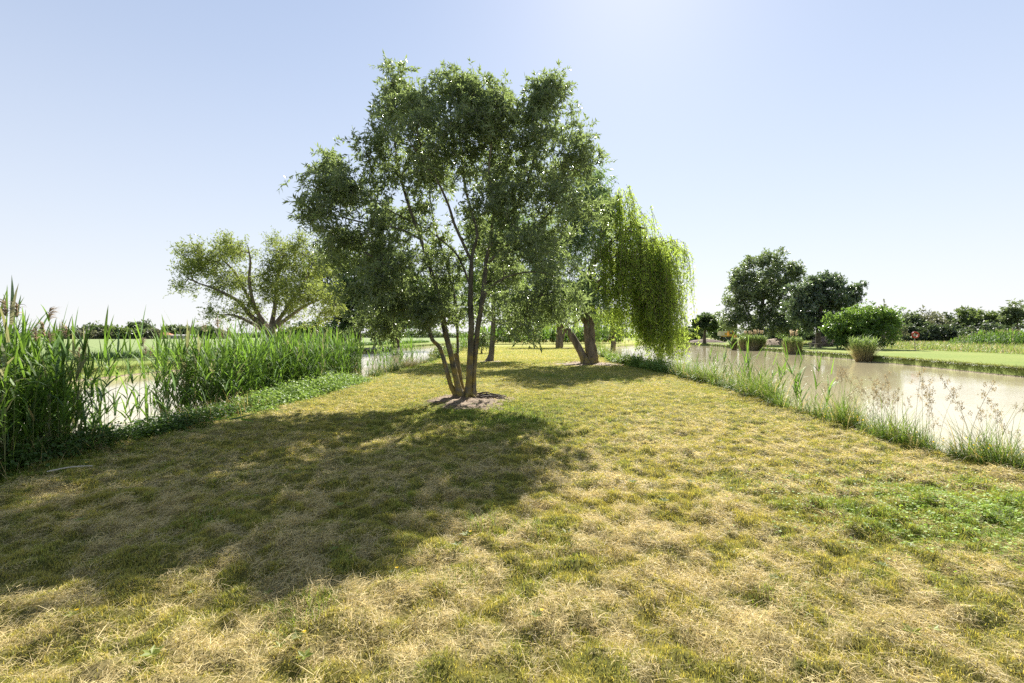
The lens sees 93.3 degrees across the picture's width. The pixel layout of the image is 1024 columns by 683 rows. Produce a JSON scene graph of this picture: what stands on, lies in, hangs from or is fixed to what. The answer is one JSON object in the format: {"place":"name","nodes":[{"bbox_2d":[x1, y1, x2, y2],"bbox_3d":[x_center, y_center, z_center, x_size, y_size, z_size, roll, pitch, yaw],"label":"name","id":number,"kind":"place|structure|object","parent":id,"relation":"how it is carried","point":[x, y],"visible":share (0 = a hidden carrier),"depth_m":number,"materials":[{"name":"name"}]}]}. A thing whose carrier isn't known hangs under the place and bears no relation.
{"place":"outdoors","nodes":[
{"label":"outdoors","id":0,"kind":"place"},
{"bbox_2d":[7,338,465,360],"bbox_3d":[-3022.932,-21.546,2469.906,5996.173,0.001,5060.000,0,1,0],"label":"field","id":1,"kind":"structure","parent":0,"point":[95,344],"depth_m":139.88,"materials":[{"name":"green plant"}]},
{"bbox_2d":[75,327,99,338],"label":"bush","id":2,"kind":"object","parent":1,"relation":"on","point":[92,332],"visible":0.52,"depth_m":370.81,"materials":[{"name":"green plant"}]},
{"bbox_2d":[92,328,121,338],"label":"bush","id":3,"kind":"object","parent":1,"relation":"on","point":[101,334],"visible":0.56,"depth_m":372.27,"materials":[{"name":"green plant"}]},
{"bbox_2d":[107,324,131,338],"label":"bush","id":4,"kind":"object","parent":1,"relation":"on","point":[123,330],"visible":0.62,"depth_m":376.22,"materials":[{"name":"green plant"}]},
{"bbox_2d":[125,321,141,330],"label":"tree","id":5,"kind":"object","parent":1,"relation":"on","point":[131,325],"visible":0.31,"depth_m":388.73,"materials":[{"name":"green plant"}]},
{"bbox_2d":[126,327,149,338],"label":"bush","id":6,"kind":"object","parent":1,"relation":"on","point":[132,336],"visible":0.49,"depth_m":376.79,"materials":[{"name":"green plant"}]},
{"bbox_2d":[144,327,162,338],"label":"bush","id":7,"kind":"object","parent":1,"relation":"on","point":[149,335],"visible":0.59,"depth_m":377.03,"materials":[{"name":"green plant"}]},
{"bbox_2d":[173,324,199,334],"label":"tree","id":8,"kind":"object","parent":1,"relation":"on","point":[185,329],"visible":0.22,"depth_m":415.00,"materials":[{"name":"green plant"}]},
{"bbox_2d":[196,324,218,338],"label":"tree","id":9,"kind":"object","parent":1,"relation":"on","point":[212,331],"visible":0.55,"depth_m":396.76,"materials":[{"name":"green plant"}]},
{"bbox_2d":[32,340,429,361],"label":"crop edge","id":10,"kind":"object","parent":1,"relation":"on","point":[113,356],"visible":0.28,"depth_m":38.35,"materials":[{"name":"green plant"}]},
{"bbox_2d":[0,330,886,337],"bbox_3d":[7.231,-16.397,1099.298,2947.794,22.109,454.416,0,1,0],"label":"distant woods","id":11,"kind":"object","parent":1,"relation":"on","point":[435,334],"visible":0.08,"depth_m":894.64,"materials":[{"name":"green plant"}]},
{"bbox_2d":[24,340,465,381],"bbox_3d":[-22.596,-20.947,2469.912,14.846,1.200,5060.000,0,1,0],"label":"grass bank","id":12,"kind":"structure","parent":0,"point":[137,370],"depth_m":29.16,"materials":[{"name":"green plant"}]},
{"bbox_2d":[163,225,348,339],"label":"spreading tree","id":13,"kind":"object","parent":12,"relation":"on","point":[296,296],"visible":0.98,"depth_m":44.06,"materials":[{"name":"green plant"}]},
{"bbox_2d":[277,315,343,346],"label":"dark bush","id":14,"kind":"object","parent":12,"relation":"on","point":[308,326],"visible":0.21,"depth_m":65.01,"materials":[{"name":"green plant"}]},
{"bbox_2d":[301,251,419,352],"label":"dark shade tree","id":15,"kind":"object","parent":12,"relation":"on","point":[342,325],"visible":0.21,"depth_m":60.17,"materials":[{"name":"green plant"}]},
{"bbox_2d":[388,276,459,349],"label":"ivy clad tree","id":16,"kind":"object","parent":12,"relation":"on","point":[398,341],"visible":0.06,"depth_m":73.43,"materials":[{"name":"green plant"}]},
{"bbox_2d":[0,339,1023,682],"bbox_3d":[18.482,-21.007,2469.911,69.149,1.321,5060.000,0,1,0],"label":"lawn","id":17,"kind":"structure","parent":0,"point":[412,631],"depth_m":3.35,"materials":[{"name":"green plant"}]},
{"bbox_2d":[0,370,21,461],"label":"plumed reed","id":18,"kind":"object","parent":17,"relation":"on","point":[2,413],"visible":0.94,"depth_m":5.44,"materials":[{"name":"green plant"}]},
{"bbox_2d":[0,289,24,469],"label":"plumed reed","id":19,"kind":"object","parent":17,"relation":"on","point":[5,310],"visible":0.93,"depth_m":5.60,"materials":[{"name":"green plant"}]},
{"bbox_2d":[2,296,42,469],"bbox_3d":[-5.843,0.545,5.672,0.606,2.204,0.402,0,1,-8],"label":"plumed reed","id":20,"kind":"object","parent":17,"relation":"on","point":[17,307],"visible":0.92,"depth_m":5.71,"materials":[{"name":"green plant"}]},
{"bbox_2d":[18,317,51,457],"bbox_3d":[-5.966,0.653,6.020,0.309,1.982,0.443,0,1,33],"label":"plumed reed","id":21,"kind":"object","parent":17,"relation":"on","point":[44,334],"visible":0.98,"depth_m":6.10,"materials":[{"name":"green plant"}]},
{"bbox_2d":[29,326,58,447],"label":"plumed reed","id":22,"kind":"object","parent":17,"relation":"on","point":[35,339],"visible":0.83,"depth_m":6.30,"materials":[{"name":"green plant"}]},
{"bbox_2d":[44,327,68,433],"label":"plumed reed","id":23,"kind":"object","parent":17,"relation":"on","point":[49,337],"visible":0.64,"depth_m":6.54,"materials":[{"name":"green plant"}]},
{"bbox_2d":[39,305,78,443],"bbox_3d":[-6.075,0.570,6.485,0.595,2.139,0.263,0,1,-36],"label":"plumed reed","id":24,"kind":"object","parent":17,"relation":"on","point":[50,314],"visible":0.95,"depth_m":6.43,"materials":[{"name":"green plant"}]},
{"bbox_2d":[48,314,81,413],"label":"plumed reed","id":25,"kind":"object","parent":17,"relation":"on","point":[66,332],"visible":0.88,"depth_m":6.64,"materials":[{"name":"green plant"}]},
{"bbox_2d":[0,277,134,467],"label":"reed bed","id":26,"kind":"object","parent":17,"relation":"on","point":[27,391],"visible":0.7,"depth_m":6.45,"materials":[{"name":"green plant"}]},
{"bbox_2d":[106,321,143,423],"bbox_3d":[-6.617,0.718,8.282,0.413,2.308,0.652,0,1,18],"label":"reed","id":27,"kind":"object","parent":17,"relation":"on","point":[131,411],"visible":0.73,"depth_m":8.23,"materials":[{"name":"green plant"}]},
{"bbox_2d":[113,326,141,425],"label":"reed","id":28,"kind":"object","parent":17,"relation":"on","point":[127,401],"visible":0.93,"depth_m":7.94,"materials":[{"name":"green plant"}]},
{"bbox_2d":[0,391,267,482],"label":"ground cover","id":29,"kind":"object","parent":17,"relation":"on","point":[156,426],"visible":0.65,"depth_m":6.98,"materials":[{"name":"green plant"}]},
{"bbox_2d":[122,333,148,423],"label":"reed","id":30,"kind":"object","parent":17,"relation":"on","point":[134,395],"visible":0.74,"depth_m":8.10,"materials":[{"name":"green plant"}]},
{"bbox_2d":[117,327,159,425],"bbox_3d":[-6.619,0.877,8.526,0.856,2.410,0.520,0,1,-8],"label":"reed","id":31,"kind":"object","parent":17,"relation":"on","point":[135,390],"visible":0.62,"depth_m":8.63,"materials":[{"name":"green plant"}]},
{"bbox_2d":[139,359,163,417],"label":"reed","id":32,"kind":"object","parent":17,"relation":"on","point":[155,379],"visible":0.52,"depth_m":8.78,"materials":[{"name":"green plant"}]},
{"bbox_2d":[151,317,175,415],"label":"reed","id":33,"kind":"object","parent":17,"relation":"on","point":[166,353],"visible":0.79,"depth_m":8.73,"materials":[{"name":"green plant"}]},
{"bbox_2d":[162,312,193,410],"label":"reed","id":34,"kind":"object","parent":17,"relation":"on","point":[175,381],"visible":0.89,"depth_m":8.87,"materials":[{"name":"green plant"}]},
{"bbox_2d":[168,334,198,405],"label":"reed","id":35,"kind":"object","parent":17,"relation":"on","point":[178,358],"visible":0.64,"depth_m":9.52,"materials":[{"name":"green plant"}]},
{"bbox_2d":[190,351,208,411],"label":"reed","id":36,"kind":"object","parent":17,"relation":"on","point":[202,382],"visible":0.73,"depth_m":9.54,"materials":[{"name":"green plant"}]},
{"bbox_2d":[197,321,219,406],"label":"reed","id":37,"kind":"object","parent":17,"relation":"on","point":[206,343],"visible":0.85,"depth_m":9.62,"materials":[{"name":"green plant"}]},
{"bbox_2d":[163,407,253,423],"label":"fallen reed","id":38,"kind":"object","parent":17,"relation":"on","point":[241,417],"visible":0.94,"depth_m":8.30,"materials":[{"name":"green plant"}]},
{"bbox_2d":[216,335,232,404],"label":"reed","id":39,"kind":"object","parent":17,"relation":"on","point":[223,359],"visible":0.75,"depth_m":10.20,"materials":[{"name":"green plant"}]},
{"bbox_2d":[138,317,368,418],"bbox_3d":[-7.028,0.776,14.991,3.313,2.968,10.480,0,1,0],"label":"reed bed","id":40,"kind":"object","parent":17,"relation":"on","point":[272,361],"visible":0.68,"depth_m":11.94,"materials":[{"name":"green plant"}]},
{"bbox_2d":[208,371,374,414],"bbox_3d":[-5.814,1.379,13.687,2.040,0.928,8.439,0,1,0],"label":"ground cover","id":41,"kind":"object","parent":17,"relation":"on","point":[287,393],"visible":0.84,"depth_m":12.24,"materials":[{"name":"green plant"}]},
{"bbox_2d":[363,351,437,376],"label":"bank grass","id":42,"kind":"structure","parent":17,"relation":"on","point":[395,366],"depth_m":23.74,"materials":[{"name":"green plant"}]},
{"bbox_2d":[424,343,462,357],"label":"ground cover","id":43,"kind":"object","parent":17,"relation":"on","point":[435,352],"visible":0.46,"depth_m":38.38,"materials":[{"name":"green plant"}]},
{"bbox_2d":[425,394,514,411],"bbox_3d":[-1.052,1.444,12.157,2.613,0.193,3.662,0,1,0],"label":"soil patch","id":44,"kind":"object","parent":17,"relation":"on","point":[463,400],"visible":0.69,"depth_m":11.46,"materials":[{"name":"soil"}]},
{"bbox_2d":[277,48,618,399],"bbox_3d":[-1.437,-2.883,12.132,8.052,9.070,4.875,0,1,0],"label":"multi stem tree","id":45,"kind":"object","parent":44,"relation":"on","point":[475,104],"visible":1,"depth_m":11.54,"materials":[{"name":"green plant"}]},
{"bbox_2d":[459,331,481,348],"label":"reed bed","id":46,"kind":"object","parent":17,"relation":"on","point":[463,344],"visible":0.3,"depth_m":57.88,"materials":[{"name":"green plant"}]},
{"bbox_2d":[478,330,495,352],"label":"flowering bush","id":47,"kind":"object","parent":17,"relation":"on","point":[483,343],"visible":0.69,"depth_m":46.59,"materials":[{"name":"green plant"}]},
{"bbox_2d":[450,191,549,360],"bbox_3d":[-0.776,-4.169,31.907,7.346,11.322,5.400,0,1,0],"label":"slim tree","id":48,"kind":"object","parent":17,"relation":"on","point":[490,356],"visible":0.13,"depth_m":31.70,"materials":[{"name":"green plant"}]},
{"bbox_2d":[480,324,628,343],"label":"reed bed","id":49,"kind":"object","parent":17,"relation":"on","point":[579,333],"visible":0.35,"depth_m":108.71,"materials":[{"name":"green plant"}]},
{"bbox_2d":[507,158,621,362],"bbox_3d":[3.073,-4.788,28.805,6.832,12.583,5.419,0,1,13],"label":"leaning tree","id":50,"kind":"object","parent":17,"relation":"on","point":[579,244],"visible":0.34,"depth_m":27.90,"materials":[{"name":"green plant"}]},
{"bbox_2d":[523,304,618,347],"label":"tree","id":51,"kind":"object","parent":17,"relation":"on","point":[560,336],"visible":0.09,"depth_m":71.69,"materials":[{"name":"green plant"}]},
{"bbox_2d":[551,361,621,365],"bbox_3d":[4.566,1.322,28.761,4.678,0.108,5.686,0,1,-41],"label":"soil patch","id":52,"kind":"object","parent":17,"relation":"on","point":[579,363],"visible":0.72,"depth_m":28.08,"materials":[{"name":"brown soil"}]},
{"bbox_2d":[591,311,634,352],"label":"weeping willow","id":53,"kind":"object","parent":17,"relation":"on","point":[613,342],"visible":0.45,"depth_m":51.16,"materials":[{"name":"green plant"}]},
{"bbox_2d":[576,184,700,365],"bbox_3d":[7.068,-3.767,29.546,8.035,11.424,6.232,0,1,0],"label":"weeping willow","id":54,"kind":"object","parent":17,"relation":"on","point":[645,273],"visible":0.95,"depth_m":28.13,"materials":[{"name":"green plant"}]},
{"bbox_2d":[603,352,673,373],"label":"ground cover","id":55,"kind":"object","parent":17,"relation":"on","point":[647,366],"visible":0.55,"depth_m":24.40,"materials":[{"name":"green plant"}]},
{"bbox_2d":[782,336,798,405],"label":"reed","id":56,"kind":"object","parent":17,"relation":"on","point":[795,382],"visible":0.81,"depth_m":11.34,"materials":[{"name":"green plant"}]},
{"bbox_2d":[786,347,810,403],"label":"reed","id":57,"kind":"object","parent":17,"relation":"on","point":[799,381],"visible":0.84,"depth_m":11.29,"materials":[{"name":"green plant"}]},
{"bbox_2d":[595,340,1023,472],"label":"bank grass","id":58,"kind":"structure","parent":17,"relation":"on","point":[762,390],"depth_m":8.59,"materials":[{"name":"green plant"}]},
{"bbox_2d":[809,344,827,405],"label":"reed","id":59,"kind":"object","parent":17,"relation":"on","point":[818,370],"visible":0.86,"depth_m":10.80,"materials":[{"name":"green plant"}]},
{"bbox_2d":[820,359,837,403],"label":"reed","id":60,"kind":"object","parent":17,"relation":"on","point":[831,385],"visible":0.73,"depth_m":10.49,"materials":[{"name":"green plant"}]},
{"bbox_2d":[894,367,926,440],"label":"seeding stalk","id":61,"kind":"object","parent":17,"relation":"on","point":[919,384],"visible":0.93,"depth_m":7.24,"materials":[{"name":"brown plant"}]},
{"bbox_2d":[939,374,971,450],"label":"seeding stalk","id":62,"kind":"object","parent":17,"relation":"on","point":[953,398],"visible":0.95,"depth_m":6.72,"materials":[{"name":"brown plant"}]},
{"bbox_2d":[919,379,998,449],"bbox_3d":[6.260,1.119,6.742,0.674,1.294,0.890,0,1,-32],"label":"seeding stalk","id":63,"kind":"object","parent":17,"relation":"on","point":[993,388],"visible":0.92,"depth_m":6.33,"materials":[{"name":"brown plant"}]},
{"bbox_2d":[0,0,1023,333],"label":"sky","id":64,"kind":"structure","parent":0,"point":[880,143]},
{"bbox_2d":[21,343,1023,456],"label":"water","id":65,"kind":"structure","parent":0,"point":[1007,393],"depth_m":19.62,"materials":[{"name":"beige liquid"}]},
{"bbox_2d":[98,308,122,426],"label":"reed","id":66,"kind":"object","parent":65,"relation":"on","point":[106,339],"visible":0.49,"depth_m":8.46,"materials":[{"name":"green plant"}]},
{"bbox_2d":[89,343,132,417],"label":"reed","id":67,"kind":"object","parent":65,"relation":"on","point":[112,368],"visible":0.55,"depth_m":8.27,"materials":[{"name":"green plant"}]},
{"bbox_2d":[105,331,132,429],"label":"reed","id":68,"kind":"object","parent":65,"relation":"on","point":[115,400],"visible":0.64,"depth_m":8.84,"materials":[{"name":"green plant"}]},
{"bbox_2d":[132,307,149,417],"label":"reed","id":69,"kind":"object","parent":65,"relation":"on","point":[146,413],"visible":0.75,"depth_m":9.18,"materials":[{"name":"green plant"}]},
{"bbox_2d":[143,331,165,424],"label":"reed","id":70,"kind":"object","parent":65,"relation":"on","point":[157,356],"visible":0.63,"depth_m":9.60,"materials":[{"name":"green plant"}]},
{"bbox_2d":[138,330,180,415],"bbox_3d":[-7.258,0.991,10.023,0.448,2.626,1.101,0,1,19],"label":"reed","id":71,"kind":"object","parent":65,"relation":"on","point":[162,373],"visible":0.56,"depth_m":10.00,"materials":[{"name":"green plant"}]},
{"bbox_2d":[150,355,173,414],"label":"reed","id":72,"kind":"object","parent":65,"relation":"on","point":[163,408],"visible":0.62,"depth_m":9.74,"materials":[{"name":"green plant"}]},
{"bbox_2d":[184,361,199,414],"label":"reed","id":73,"kind":"object","parent":65,"relation":"on","point":[192,392],"visible":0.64,"depth_m":10.14,"materials":[{"name":"green plant"}]},
{"bbox_2d":[738,330,766,350],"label":"reed clump","id":74,"kind":"object","parent":65,"relation":"on","point":[755,342],"visible":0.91,"depth_m":72.43,"materials":[{"name":"green plant"}]},
{"bbox_2d":[782,329,803,353],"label":"reed clump","id":75,"kind":"object","parent":65,"relation":"on","point":[791,345],"visible":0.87,"depth_m":56.99,"materials":[{"name":"green plant"}]},
{"bbox_2d":[843,334,887,361],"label":"reed clump","id":76,"kind":"object","parent":65,"relation":"on","point":[861,350],"visible":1,"depth_m":39.91,"materials":[{"name":"green plant"}]},
{"bbox_2d":[601,338,1018,353],"bbox_3d":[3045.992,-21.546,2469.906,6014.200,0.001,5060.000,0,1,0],"label":"meadow","id":77,"kind":"structure","parent":0,"point":[738,338],"depth_m":305.68,"materials":[{"name":"green plant"}]},
{"bbox_2d":[706,320,737,341],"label":"tree","id":78,"kind":"object","parent":77,"relation":"on","point":[714,336],"visible":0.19,"depth_m":163.06,"materials":[{"name":"green plant"}]},
{"bbox_2d":[883,326,910,341],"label":"bush","id":79,"kind":"object","parent":77,"relation":"on","point":[907,333],"visible":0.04,"depth_m":110.39,"materials":[{"name":"green plant"}]},
{"bbox_2d":[894,322,928,341],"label":"bush","id":80,"kind":"object","parent":77,"relation":"on","point":[911,326],"visible":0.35,"depth_m":117.87,"materials":[{"name":"green plant"}]},
{"bbox_2d":[898,310,927,339],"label":"tree","id":81,"kind":"object","parent":77,"relation":"on","point":[912,318],"visible":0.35,"depth_m":125.77,"materials":[{"name":"green plant"}]},
{"bbox_2d":[902,321,956,341],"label":"bush","id":82,"kind":"object","parent":77,"relation":"on","point":[930,328],"visible":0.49,"depth_m":115.05,"materials":[{"name":"green plant"}]},
{"bbox_2d":[919,305,955,319],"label":"bare tree","id":83,"kind":"object","parent":77,"relation":"on","point":[928,313],"visible":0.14,"depth_m":134.30,"materials":[{"name":"green plant"}]},
{"bbox_2d":[922,315,956,328],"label":"tree","id":84,"kind":"object","parent":77,"relation":"on","point":[937,321],"visible":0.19,"depth_m":124.96,"materials":[{"name":"green plant"}]},
{"bbox_2d":[922,322,961,341],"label":"bush","id":85,"kind":"object","parent":77,"relation":"on","point":[939,333],"visible":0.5,"depth_m":113.32,"materials":[{"name":"green plant"}]},
{"bbox_2d":[941,312,958,321],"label":"tree","id":86,"kind":"object","parent":77,"relation":"on","point":[950,317],"visible":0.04,"depth_m":127.50,"materials":[{"name":"green plant"}]},
{"bbox_2d":[953,305,982,328],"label":"tree","id":87,"kind":"object","parent":77,"relation":"on","point":[967,316],"visible":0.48,"depth_m":122.37,"materials":[{"name":"green plant"}]},
{"bbox_2d":[949,321,999,341],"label":"bush","id":88,"kind":"object","parent":77,"relation":"on","point":[962,331],"visible":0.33,"depth_m":108.23,"materials":[{"name":"green plant"}]},
{"bbox_2d":[964,310,996,329],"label":"tree","id":89,"kind":"object","parent":77,"relation":"on","point":[983,319],"visible":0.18,"depth_m":118.40,"materials":[{"name":"green plant"}]},
{"bbox_2d":[949,328,1023,346],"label":"reed bed","id":90,"kind":"object","parent":77,"relation":"on","point":[1008,338],"visible":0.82,"depth_m":70.65,"materials":[{"name":"green plant"}]},
{"bbox_2d":[966,321,1023,337],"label":"bush","id":91,"kind":"object","parent":77,"relation":"on","point":[1005,327],"visible":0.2,"depth_m":105.43,"materials":[{"name":"green plant"}]},
{"bbox_2d":[973,310,1022,328],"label":"tree","id":92,"kind":"object","parent":77,"relation":"on","point":[993,314],"visible":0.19,"depth_m":117.08,"materials":[{"name":"green plant"}]},
{"bbox_2d":[989,298,1023,328],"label":"tree","id":93,"kind":"object","parent":77,"relation":"on","point":[1007,314],"visible":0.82,"depth_m":112.04,"materials":[{"name":"green plant"}]},
{"bbox_2d":[629,340,1023,376],"bbox_3d":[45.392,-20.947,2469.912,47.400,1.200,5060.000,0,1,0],"label":"mown lawn","id":94,"kind":"structure","parent":0,"point":[998,358],"depth_m":38.05,"materials":[{"name":"green plant"}]},
{"bbox_2d":[686,324,708,339],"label":"bush","id":95,"kind":"object","parent":94,"relation":"on","point":[699,334],"visible":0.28,"depth_m":173.60,"materials":[{"name":"green plant"}]},
{"bbox_2d":[690,312,722,342],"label":"round tree","id":96,"kind":"object","parent":94,"relation":"on","point":[704,323],"visible":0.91,"depth_m":116.71,"materials":[{"name":"green plant"}]},
{"bbox_2d":[688,339,726,342],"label":"dirt mound","id":97,"kind":"object","parent":94,"relation":"on","point":[707,341],"visible":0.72,"depth_m":138.23,"materials":[{"name":"beige soil"}]},
{"bbox_2d":[717,330,736,339],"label":"excavator","id":98,"kind":"object","parent":94,"relation":"on","point":[726,334],"visible":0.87,"depth_m":132.15,"materials":[{"name":"metal"}]},
{"bbox_2d":[709,246,808,337],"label":"tall tree","id":99,"kind":"object","parent":94,"relation":"on","point":[770,285],"visible":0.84,"depth_m":93.60,"materials":[{"name":"green plant"}]},
{"bbox_2d":[767,339,803,344],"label":"dirt mound","id":100,"kind":"object","parent":94,"relation":"on","point":[775,341],"visible":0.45,"depth_m":96.29,"materials":[{"name":"beige soil"}]},
{"bbox_2d":[775,313,814,339],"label":"bush","id":101,"kind":"object","parent":94,"relation":"on","point":[799,333],"visible":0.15,"depth_m":98.77,"materials":[{"name":"green plant"}]},
{"bbox_2d":[808,336,832,345],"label":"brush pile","id":102,"kind":"object","parent":94,"relation":"on","point":[823,342],"visible":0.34,"depth_m":83.15,"materials":[{"name":"brown wood"}]},
{"bbox_2d":[778,269,868,347],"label":"domed tree","id":103,"kind":"object","parent":94,"relation":"on","point":[814,297],"visible":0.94,"depth_m":71.03,"materials":[{"name":"green plant"}]},
{"bbox_2d":[682,342,1023,370],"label":"bank grass","id":104,"kind":"structure","parent":94,"relation":"on","point":[958,362],"depth_m":33.23,"materials":[{"name":"green plant"}]},
{"bbox_2d":[817,299,906,349],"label":"glossy bush","id":105,"kind":"object","parent":94,"relation":"on","point":[850,322],"visible":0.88,"depth_m":60.70,"materials":[{"name":"green plant"}]},
{"bbox_2d":[801,340,1023,353],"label":"meadow grass","id":106,"kind":"structure","parent":0,"point":[965,347],"depth_m":59.53,"materials":[{"name":"green plant"}]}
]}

